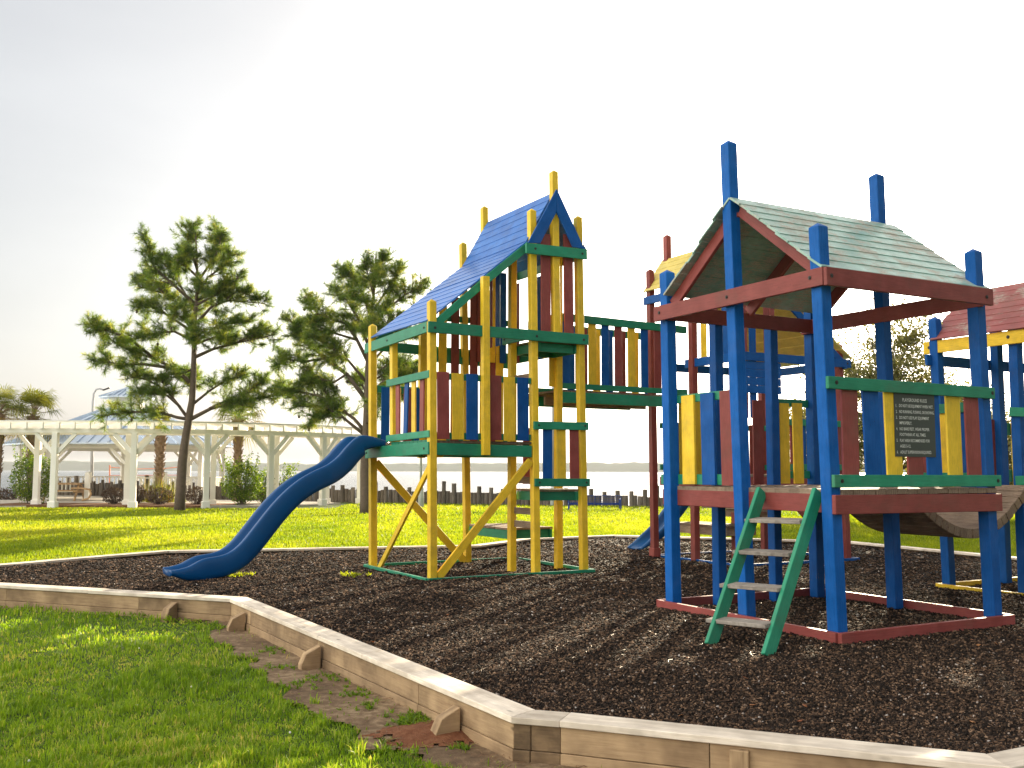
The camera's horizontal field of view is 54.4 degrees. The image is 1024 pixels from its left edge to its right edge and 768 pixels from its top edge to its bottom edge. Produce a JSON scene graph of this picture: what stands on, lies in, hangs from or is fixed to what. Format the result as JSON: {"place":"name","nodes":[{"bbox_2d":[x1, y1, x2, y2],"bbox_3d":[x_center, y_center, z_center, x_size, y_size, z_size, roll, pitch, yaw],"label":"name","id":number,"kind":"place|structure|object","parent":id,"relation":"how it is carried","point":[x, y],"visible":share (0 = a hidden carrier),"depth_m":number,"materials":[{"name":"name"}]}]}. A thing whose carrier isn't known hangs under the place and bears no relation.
{"place":"outdoors","nodes":[
{"label":"outdoors","id":0,"kind":"place"},
{"bbox_2d":[0,497,340,507],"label":"path","id":1,"kind":"structure","parent":0,"point":[308,503],"depth_m":43.35,"materials":[{"name":"concrete"}]},
{"bbox_2d":[0,487,22,499],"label":"dune shrub","id":2,"kind":"object","parent":1,"relation":"on","point":[3,493],"visible":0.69,"depth_m":47.09,"materials":[{"name":"brown plant"}]},
{"bbox_2d":[42,483,91,500],"bbox_3d":[-20.281,4.962,45.737,2.312,0.841,1.770,0,-5,0],"label":"picnic table","id":3,"kind":"object","parent":1,"relation":"on","point":[77,490],"visible":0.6,"depth_m":45.37,"materials":[{"name":"beige wood"}]},
{"bbox_2d":[137,472,189,502],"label":"palm shoots","id":4,"kind":"object","parent":1,"relation":"on","point":[160,486],"visible":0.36,"depth_m":43.23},
{"bbox_2d":[0,420,360,508],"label":"pergola","id":5,"kind":"object","parent":1,"relation":"on","point":[131,448],"visible":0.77,"depth_m":40.27,"materials":[{"name":"beige paint"}]},
{"bbox_2d":[219,451,264,504],"bbox_3d":[-11.061,3.866,40.822,1.847,2.197,1.600,0,-5,0],"label":"hibiscus bush","id":6,"kind":"object","parent":1,"relation":"on","point":[242,496],"visible":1,"depth_m":40.55,"materials":[{"name":"green plant"}]},
{"bbox_2d":[254,463,279,502],"bbox_3d":[-10.543,4.177,42.398,1.190,1.823,1.228,0,-5,0],"label":"hibiscus bush","id":7,"kind":"object","parent":1,"relation":"on","point":[263,497],"visible":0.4,"depth_m":42.16,"materials":[{"name":"green plant"}]},
{"bbox_2d":[279,461,299,484],"bbox_3d":[-10.022,4.342,44.282,1.002,1.845,1.024,0,-5,0],"label":"hibiscus bush","id":8,"kind":"object","parent":1,"relation":"on","point":[288,471],"visible":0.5,"depth_m":44.23,"materials":[{"name":"green plant"}]},
{"bbox_2d":[0,471,905,505],"bbox_3d":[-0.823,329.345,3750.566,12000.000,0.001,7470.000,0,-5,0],"label":"water","id":9,"kind":"structure","parent":0,"point":[623,483],"depth_m":253.77,"materials":[{"name":"grey liquid"}]},
{"bbox_2d":[57,481,61,495],"bbox_3d":[-24.118,6.411,53.020,0.223,2.513,0.212,-1,-4,25],"label":"piling","id":10,"kind":"object","parent":9,"relation":"in","point":[58,493],"visible":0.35,"depth_m":52.99,"materials":[{"name":"grey wood"}]},
{"bbox_2d":[66,477,69,494],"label":"piling","id":11,"kind":"object","parent":9,"relation":"in","point":[68,486],"visible":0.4,"depth_m":52.85,"materials":[{"name":"grey wood"}]},
{"bbox_2d":[74,476,78,495],"bbox_3d":[-23.067,6.246,52.628,0.228,2.779,0.217,2,-5,-28],"label":"piling","id":12,"kind":"object","parent":9,"relation":"in","point":[76,479],"visible":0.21,"depth_m":52.63,"materials":[{"name":"grey wood"}]},
{"bbox_2d":[91,481,95,495],"bbox_3d":[-21.980,6.352,52.199,0.219,2.498,0.230,4,-6,-36],"label":"piling","id":13,"kind":"object","parent":9,"relation":"in","point":[93,483],"visible":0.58,"depth_m":52.19,"materials":[{"name":"grey wood"}]},
{"bbox_2d":[95,484,98,495],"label":"piling","id":14,"kind":"object","parent":9,"relation":"in","point":[96,489],"visible":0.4,"depth_m":52.22,"materials":[{"name":"grey wood"}]},
{"bbox_2d":[100,480,103,495],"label":"piling","id":15,"kind":"object","parent":9,"relation":"in","point":[102,484],"visible":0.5,"depth_m":51.98,"materials":[{"name":"grey wood"}]},
{"bbox_2d":[117,480,121,495],"bbox_3d":[-20.357,6.271,51.581,0.212,2.561,0.202,0,-5,9],"label":"piling","id":16,"kind":"object","parent":9,"relation":"in","point":[119,484],"visible":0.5,"depth_m":51.58,"materials":[{"name":"grey wood"}]},
{"bbox_2d":[109,465,176,482],"bbox_3d":[-21.838,6.354,59.669,4.708,2.993,0.080,0,-5,0],"label":"volleyball net","id":17,"kind":"object","parent":9,"relation":"in","point":[110,467],"visible":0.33,"depth_m":59.76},
{"bbox_2d":[145,475,148,490],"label":"piling","id":18,"kind":"object","parent":9,"relation":"in","point":[146,482],"visible":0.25,"depth_m":50.95,"materials":[{"name":"brown wood"}]},
{"bbox_2d":[216,486,218,499],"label":"piling","id":19,"kind":"object","parent":9,"relation":"in","point":[217,492],"visible":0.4,"depth_m":49.42,"materials":[{"name":"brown wood"}]},
{"bbox_2d":[219,483,222,499],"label":"piling","id":20,"kind":"object","parent":9,"relation":"in","point":[220,493],"visible":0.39,"depth_m":49.27,"materials":[{"name":"brown wood"}]},
{"bbox_2d":[331,485,334,501],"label":"piling","id":21,"kind":"object","parent":9,"relation":"in","point":[332,492],"visible":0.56,"depth_m":46.97,"materials":[{"name":"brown wood"}]},
{"bbox_2d":[334,490,337,501],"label":"piling","id":22,"kind":"object","parent":9,"relation":"in","point":[335,495],"visible":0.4,"depth_m":46.97,"materials":[{"name":"brown wood"}]},
{"bbox_2d":[340,485,344,501],"bbox_3d":[-7.961,5.954,46.744,0.222,2.414,0.211,1,-5,-13],"label":"piling","id":23,"kind":"object","parent":9,"relation":"in","point":[342,493],"visible":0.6,"depth_m":46.73,"materials":[{"name":"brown wood"}]},
{"bbox_2d":[345,489,347,501],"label":"piling","id":24,"kind":"object","parent":9,"relation":"in","point":[346,495],"visible":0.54,"depth_m":46.79,"materials":[{"name":"brown wood"}]},
{"bbox_2d":[348,489,350,502],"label":"piling","id":25,"kind":"object","parent":9,"relation":"in","point":[349,495],"visible":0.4,"depth_m":46.68,"materials":[{"name":"brown wood"}]},
{"bbox_2d":[351,487,354,502],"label":"piling","id":26,"kind":"object","parent":9,"relation":"in","point":[352,494],"visible":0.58,"depth_m":46.52,"materials":[{"name":"brown wood"}]},
{"bbox_2d":[377,491,380,502],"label":"piling","id":27,"kind":"object","parent":9,"relation":"in","point":[378,496],"visible":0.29,"depth_m":46.14,"materials":[{"name":"brown wood"}]},
{"bbox_2d":[380,490,383,502],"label":"piling","id":28,"kind":"object","parent":9,"relation":"in","point":[382,496],"visible":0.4,"depth_m":46.07,"materials":[{"name":"brown wood"}]},
{"bbox_2d":[384,487,387,502],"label":"piling","id":29,"kind":"object","parent":9,"relation":"in","point":[386,494],"visible":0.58,"depth_m":45.91,"materials":[{"name":"brown wood"}]},
{"bbox_2d":[388,489,391,502],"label":"piling","id":30,"kind":"object","parent":9,"relation":"in","point":[389,496],"visible":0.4,"depth_m":45.95,"materials":[{"name":"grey wood"}]},
{"bbox_2d":[392,490,394,502],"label":"piling","id":31,"kind":"object","parent":9,"relation":"in","point":[393,496],"visible":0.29,"depth_m":45.87,"materials":[{"name":"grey wood"}]},
{"bbox_2d":[395,490,398,502],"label":"piling","id":32,"kind":"object","parent":9,"relation":"in","point":[396,496],"visible":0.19,"depth_m":45.72,"materials":[{"name":"grey wood"}]},
{"bbox_2d":[407,487,411,495],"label":"piling","id":33,"kind":"object","parent":9,"relation":"in","point":[409,490],"visible":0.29,"depth_m":45.53,"materials":[{"name":"grey wood"}]},
{"bbox_2d":[438,491,441,503],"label":"piling","id":34,"kind":"object","parent":9,"relation":"in","point":[439,496],"visible":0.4,"depth_m":45.05,"materials":[{"name":"grey wood"}]},
{"bbox_2d":[442,481,445,503],"bbox_3d":[-3.084,5.698,44.869,0.191,2.622,0.201,5,-6,-43],"label":"piling","id":35,"kind":"object","parent":9,"relation":"in","point":[444,492],"visible":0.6,"depth_m":44.87,"materials":[{"name":"grey wood"}]},
{"bbox_2d":[446,491,449,503],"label":"piling","id":36,"kind":"object","parent":9,"relation":"in","point":[447,496],"visible":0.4,"depth_m":44.90,"materials":[{"name":"grey wood"}]},
{"bbox_2d":[1,460,904,472],"bbox_3d":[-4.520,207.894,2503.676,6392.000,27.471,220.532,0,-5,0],"label":"shore","id":37,"kind":"structure","parent":9,"relation":"on","point":[65,465],"depth_m":2451.86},
{"bbox_2d":[452,483,456,503],"bbox_3d":[-2.593,5.729,44.669,0.219,2.529,0.231,-3,-6,29],"label":"piling","id":38,"kind":"object","parent":9,"relation":"in","point":[454,499],"visible":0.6,"depth_m":44.65,"materials":[{"name":"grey wood"}]},
{"bbox_2d":[456,492,459,503],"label":"piling","id":39,"kind":"object","parent":9,"relation":"in","point":[458,497],"visible":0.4,"depth_m":44.68,"materials":[{"name":"grey wood"}]},
{"bbox_2d":[472,492,476,503],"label":"piling","id":40,"kind":"object","parent":9,"relation":"in","point":[474,497],"visible":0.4,"depth_m":44.38,"materials":[{"name":"grey wood"}]},
{"bbox_2d":[477,486,480,503],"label":"piling","id":41,"kind":"object","parent":9,"relation":"in","point":[478,494],"visible":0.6,"depth_m":44.23,"materials":[{"name":"grey wood"}]},
{"bbox_2d":[481,493,483,503],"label":"piling","id":42,"kind":"object","parent":9,"relation":"in","point":[482,498],"visible":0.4,"depth_m":44.25,"materials":[{"name":"grey wood"}]},
{"bbox_2d":[484,493,488,503],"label":"piling","id":43,"kind":"object","parent":9,"relation":"in","point":[486,498],"visible":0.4,"depth_m":44.18,"materials":[{"name":"grey wood"}]},
{"bbox_2d":[489,487,492,503],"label":"piling","id":44,"kind":"object","parent":9,"relation":"in","point":[490,495],"visible":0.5,"depth_m":44.04,"materials":[{"name":"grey wood"}]},
{"bbox_2d":[589,489,592,505],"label":"piling","id":45,"kind":"object","parent":9,"relation":"in","point":[590,493],"visible":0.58,"depth_m":42.37,"materials":[{"name":"grey wood"}]},
{"bbox_2d":[602,492,606,502],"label":"piling","id":46,"kind":"object","parent":9,"relation":"in","point":[604,497],"visible":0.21,"depth_m":42.13,"materials":[{"name":"grey wood"}]},
{"bbox_2d":[615,490,619,502],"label":"piling","id":47,"kind":"object","parent":9,"relation":"in","point":[617,492],"visible":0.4,"depth_m":41.93,"materials":[{"name":"grey wood"}]},
{"bbox_2d":[623,495,627,505],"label":"piling","id":48,"kind":"object","parent":9,"relation":"in","point":[625,500],"visible":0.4,"depth_m":41.88,"materials":[{"name":"grey wood"}]},
{"bbox_2d":[629,491,633,505],"bbox_3d":[5.007,5.623,41.708,0.184,2.263,0.194,-3,-6,32],"label":"piling","id":49,"kind":"object","parent":9,"relation":"in","point":[631,498],"visible":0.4,"depth_m":41.71,"materials":[{"name":"grey wood"}]},
{"bbox_2d":[634,495,636,505],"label":"piling","id":50,"kind":"object","parent":9,"relation":"in","point":[635,500],"visible":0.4,"depth_m":41.72,"materials":[{"name":"grey wood"}]},
{"bbox_2d":[637,496,642,505],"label":"piling","id":51,"kind":"object","parent":9,"relation":"in","point":[639,500],"visible":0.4,"depth_m":41.63,"materials":[{"name":"grey wood"}]},
{"bbox_2d":[643,489,646,505],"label":"piling","id":52,"kind":"object","parent":9,"relation":"in","point":[644,497],"visible":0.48,"depth_m":41.52,"materials":[{"name":"grey wood"}]},
{"bbox_2d":[658,485,659,505],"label":"piling","id":53,"kind":"object","parent":9,"relation":"in","point":[658,496],"visible":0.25,"depth_m":41.34,"materials":[{"name":"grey wood"}]},
{"bbox_2d":[0,496,976,767],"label":"lawn","id":54,"kind":"structure","parent":0,"point":[140,630],"depth_m":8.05,"materials":[{"name":"plant"}]},
{"bbox_2d":[0,384,37,486],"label":"palm tree","id":55,"kind":"object","parent":54,"relation":"on","point":[6,396],"visible":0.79,"depth_m":44.40,"materials":[{"name":"green plant"}]},
{"bbox_2d":[90,387,110,482],"bbox_3d":[-23.192,3.568,55.896,1.024,6.814,0.200,0,-5,0],"label":"street lamp","id":56,"kind":"object","parent":54,"relation":"on","point":[92,452],"visible":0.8,"depth_m":55.87,"materials":[{"name":"metal"}]},
{"bbox_2d":[17,495,209,500],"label":"gazebo floor","id":57,"kind":"structure","parent":54,"relation":"on","point":[71,498],"depth_m":47.23,"materials":[{"name":"concrete"}]},
{"bbox_2d":[3,387,233,498],"bbox_3d":[-19.566,2.995,50.426,10.337,5.691,10.337,0,-5,0],"label":"gazebo","id":58,"kind":"object","parent":57,"relation":"on","point":[92,443],"visible":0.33,"depth_m":48.36,"materials":[{"name":"white wood"}]},
{"bbox_2d":[0,503,260,507],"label":"planting bed","id":59,"kind":"object","parent":54,"relation":"on","point":[120,505],"visible":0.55,"depth_m":39.95,"materials":[{"name":"green plant"}]},
{"bbox_2d":[7,444,50,503],"bbox_3d":[-19.928,3.709,41.418,2.101,2.618,1.694,0,-5,0],"label":"hibiscus bush","id":60,"kind":"object","parent":59,"relation":"on","point":[27,465],"visible":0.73,"depth_m":41.16,"materials":[{"name":"green plant"}]},
{"bbox_2d":[0,383,65,499],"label":"palm tree","id":61,"kind":"object","parent":59,"relation":"in","point":[38,399],"visible":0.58,"depth_m":45.26,"materials":[{"name":"green plant"}]},
{"bbox_2d":[101,486,123,503],"bbox_3d":[-16.437,4.584,41.070,1.053,0.758,1.070,0,-5,0],"label":"purple shrub","id":62,"kind":"object","parent":59,"relation":"on","point":[112,500],"visible":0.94,"depth_m":40.88,"materials":[{"name":"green plant"}]},
{"bbox_2d":[136,485,146,502],"bbox_3d":[-15.873,4.668,42.148,0.747,0.780,1.051,0,-5,0],"label":"purple shrub","id":63,"kind":"object","parent":59,"relation":"on","point":[140,490],"visible":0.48,"depth_m":42.08,"materials":[{"name":"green plant"}]},
{"bbox_2d":[144,487,174,503],"bbox_3d":[-14.469,4.595,40.951,1.312,0.727,1.056,0,-5,0],"label":"purple shrub","id":64,"kind":"object","parent":59,"relation":"on","point":[155,498],"visible":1,"depth_m":40.83,"materials":[{"name":"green plant"}]},
{"bbox_2d":[186,486,209,503],"bbox_3d":[-12.991,4.588,41.153,1.065,0.778,1.080,0,-5,0],"label":"purple shrub","id":65,"kind":"object","parent":59,"relation":"on","point":[200,496],"visible":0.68,"depth_m":41.00,"materials":[{"name":"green plant"}]},
{"bbox_2d":[211,397,269,500],"bbox_3d":[-12.523,2.938,45.888,3.013,5.051,3.087,0,-5,0],"label":"palm tree","id":66,"kind":"object","parent":59,"relation":"in","point":[238,443],"visible":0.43,"depth_m":45.77,"materials":[{"name":"green plant"}]},
{"bbox_2d":[143,414,173,486],"bbox_3d":[-15.557,3.260,43.712,1.529,4.016,1.471,4,-7,-41],"label":"palm tree","id":67,"kind":"object","parent":54,"relation":"on","point":[160,444],"visible":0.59,"depth_m":43.74,"materials":[{"name":"brown plant"}]},
{"bbox_2d":[75,213,294,509],"bbox_3d":[-11.798,-0.819,36.392,7.608,11.204,4.626,-1,-5,16],"label":"pine tree","id":68,"kind":"object","parent":54,"relation":"on","point":[188,307],"visible":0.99,"depth_m":36.07,"materials":[{"name":"green plant"}]},
{"bbox_2d":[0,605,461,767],"bbox_3d":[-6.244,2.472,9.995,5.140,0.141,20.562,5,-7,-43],"label":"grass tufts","id":69,"kind":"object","parent":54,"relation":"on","point":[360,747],"visible":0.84,"depth_m":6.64,"materials":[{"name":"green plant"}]},
{"bbox_2d":[265,245,433,512],"bbox_3d":[-5.344,-0.076,35.788,6.290,9.656,5.085,-3,-6,30],"label":"pine tree","id":70,"kind":"object","parent":54,"relation":"on","point":[309,331],"visible":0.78,"depth_m":35.14,"materials":[{"name":"green plant"}]},
{"bbox_2d":[418,458,423,506],"bbox_3d":[-3.763,2.670,40.922,0.380,5.282,0.400,0,-5,0],"label":"lamp pole","id":71,"kind":"object","parent":54,"relation":"on","point":[421,499],"visible":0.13,"depth_m":40.69,"materials":[{"name":"white metal"}]},
{"bbox_2d":[186,618,709,767],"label":"dirt","id":72,"kind":"structure","parent":54,"relation":"on","point":[250,642],"depth_m":7.15,"materials":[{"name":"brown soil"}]},
{"bbox_2d":[195,622,478,753],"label":"weeds","id":73,"kind":"object","parent":72,"relation":"on","point":[410,718],"visible":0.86,"depth_m":7.05,"materials":[{"name":"green plant"}]},
{"bbox_2d":[358,721,473,750],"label":"red soil","id":74,"kind":"structure","parent":72,"relation":"on","point":[412,733],"depth_m":6.18,"materials":[{"name":"brown soil"}]},
{"bbox_2d":[0,535,1023,767],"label":"timber edging","id":75,"kind":"object","parent":54,"relation":"on","point":[504,727],"visible":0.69,"depth_m":6.06,"materials":[{"name":"beige wood"}]},
{"bbox_2d":[550,387,553,505],"bbox_3d":[1.769,1.881,42.999,0.380,7.358,0.400,0,-5,0],"label":"lamp pole","id":76,"kind":"object","parent":54,"relation":"on","point":[551,503],"visible":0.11,"depth_m":42.86,"materials":[{"name":"white metal"}]},
{"bbox_2d":[568,495,621,509],"bbox_3d":[3.170,4.558,38.236,2.028,0.572,0.576,0,-5,0],"label":"park bench","id":77,"kind":"object","parent":54,"relation":"on","point":[601,503],"visible":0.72,"depth_m":38.00,"materials":[{"name":"blue metal"}]},
{"bbox_2d":[789,377,862,471],"bbox_3d":[10.332,2.019,33.917,4.775,5.131,4.459,0,-5,0],"label":"broadleaf tree","id":78,"kind":"object","parent":54,"relation":"on","point":[805,411],"visible":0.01,"depth_m":33.90,"materials":[{"name":"green plant"}]},
{"bbox_2d":[781,294,1010,474],"bbox_3d":[12.340,0.750,33.193,7.720,7.543,7.192,0,-5,0],"label":"broadleaf tree","id":79,"kind":"object","parent":54,"relation":"on","point":[910,340],"visible":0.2,"depth_m":32.27,"materials":[{"name":"green plant"}]},
{"bbox_2d":[903,355,1008,474],"bbox_3d":[15.551,1.875,35.991,5.951,5.803,5.729,0,-5,0],"label":"broadleaf tree","id":80,"kind":"object","parent":54,"relation":"on","point":[964,373],"depth_m":35.50,"materials":[{"name":"green plant"}]},
{"bbox_2d":[961,383,1012,484],"bbox_3d":[14.700,2.116,30.740,4.685,4.408,4.203,0,-5,0],"label":"broadleaf tree","id":81,"kind":"object","parent":54,"relation":"on","point":[1009,447],"visible":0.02,"depth_m":30.33,"materials":[{"name":"green plant"}]},
{"bbox_2d":[1006,411,1012,484],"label":"broadleaf tree","id":82,"kind":"object","parent":54,"relation":"on","point":[1008,452],"visible":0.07,"depth_m":29.68,"materials":[{"name":"green plant"}]},
{"bbox_2d":[0,502,1016,563],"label":"grass","id":83,"kind":"structure","parent":0,"point":[65,532],"depth_m":25.16,"materials":[{"name":"green plant"}]},
{"bbox_2d":[0,536,1023,753],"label":"mulch ground","id":84,"kind":"structure","parent":0,"point":[413,556],"depth_m":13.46,"materials":[{"name":"brown wood"}]},
{"bbox_2d":[223,571,255,577],"bbox_3d":[-3.836,2.659,13.897,0.475,0.110,0.588,0,-5,0],"label":"weed patch","id":85,"kind":"object","parent":84,"relation":"on","point":[239,574],"visible":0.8,"depth_m":13.85,"materials":[{"name":"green plant"}]},
{"bbox_2d":[340,570,370,577],"bbox_3d":[-2.224,2.676,14.056,0.471,0.081,0.446,-4,-6,40],"label":"weed patch","id":86,"kind":"object","parent":84,"relation":"on","point":[353,574],"visible":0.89,"depth_m":13.98,"materials":[{"name":"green plant"}]},
{"bbox_2d":[363,170,594,580],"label":"play tower","id":87,"kind":"structure","parent":84,"relation":"on","point":[543,236],"depth_m":14.74,"materials":[{"name":"yellow paint"}]},
{"bbox_2d":[163,435,388,580],"bbox_3d":[-3.367,1.794,14.482,3.156,2.124,0.594,3,-6,-29],"label":"slide","id":88,"kind":"object","parent":87,"relation":"attached to","point":[243,547],"visible":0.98,"depth_m":14.28,"materials":[{"name":"blue plastic"}]},
{"bbox_2d":[528,313,687,409],"bbox_3d":[1.528,-0.316,16.632,2.734,1.429,1.070,3,-6,-29],"label":"footbridge","id":89,"kind":"object","parent":87,"relation":"attached to","point":[603,395],"visible":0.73,"depth_m":16.29,"materials":[{"name":"green paint"}]},
{"bbox_2d":[215,555,1017,721],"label":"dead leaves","id":90,"kind":"object","parent":84,"relation":"on","point":[743,676],"visible":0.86,"depth_m":7.24,"materials":[{"name":"brown plant"}]},
{"bbox_2d":[627,506,688,549],"bbox_3d":[3.048,2.328,19.366,1.607,1.755,0.482,2,-5,-22],"label":"slide","id":91,"kind":"object","parent":84,"relation":"on","point":[641,541],"visible":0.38,"depth_m":19.21,"materials":[{"name":"blue plastic"}]},
{"bbox_2d":[643,235,859,565],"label":"play tower","id":92,"kind":"structure","parent":84,"relation":"on","point":[790,348],"depth_m":16.96,"materials":[{"name":"red paint"}]},
{"bbox_2d":[654,140,1014,643],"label":"play tower","id":93,"kind":"structure","parent":84,"relation":"on","point":[812,266],"depth_m":10.08,"materials":[{"name":"blue paint"}]},
{"bbox_2d":[704,487,820,655],"bbox_3d":[2.264,1.641,8.941,0.778,1.417,1.357,-4,-7,42],"label":"ladder","id":94,"kind":"object","parent":93,"relation":"attached to","point":[729,586],"visible":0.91,"depth_m":8.82,"materials":[{"name":"green paint"}]},
{"bbox_2d":[893,393,935,456],"bbox_3d":[3.802,0.377,9.392,0.569,0.621,0.007,3,-6,-29],"label":"rules sign","id":95,"kind":"object","parent":93,"relation":"attached to","point":[914,423],"visible":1,"depth_m":9.38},
{"bbox_2d":[851,485,1023,537],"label":"hanging bridge","id":96,"kind":"structure","parent":93,"relation":"hanging from","point":[956,524],"depth_m":11.63,"materials":[{"name":"brown wood"}]},
{"bbox_2d":[923,282,1023,594],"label":"play tower","id":97,"kind":"structure","parent":84,"relation":"on","point":[1005,312],"depth_m":12.80,"materials":[{"name":"blue paint"}]},
{"bbox_2d":[0,0,1023,463],"label":"sky","id":98,"kind":"structure","parent":0,"point":[319,132],"materials":[{"name":"white"}]}
]}

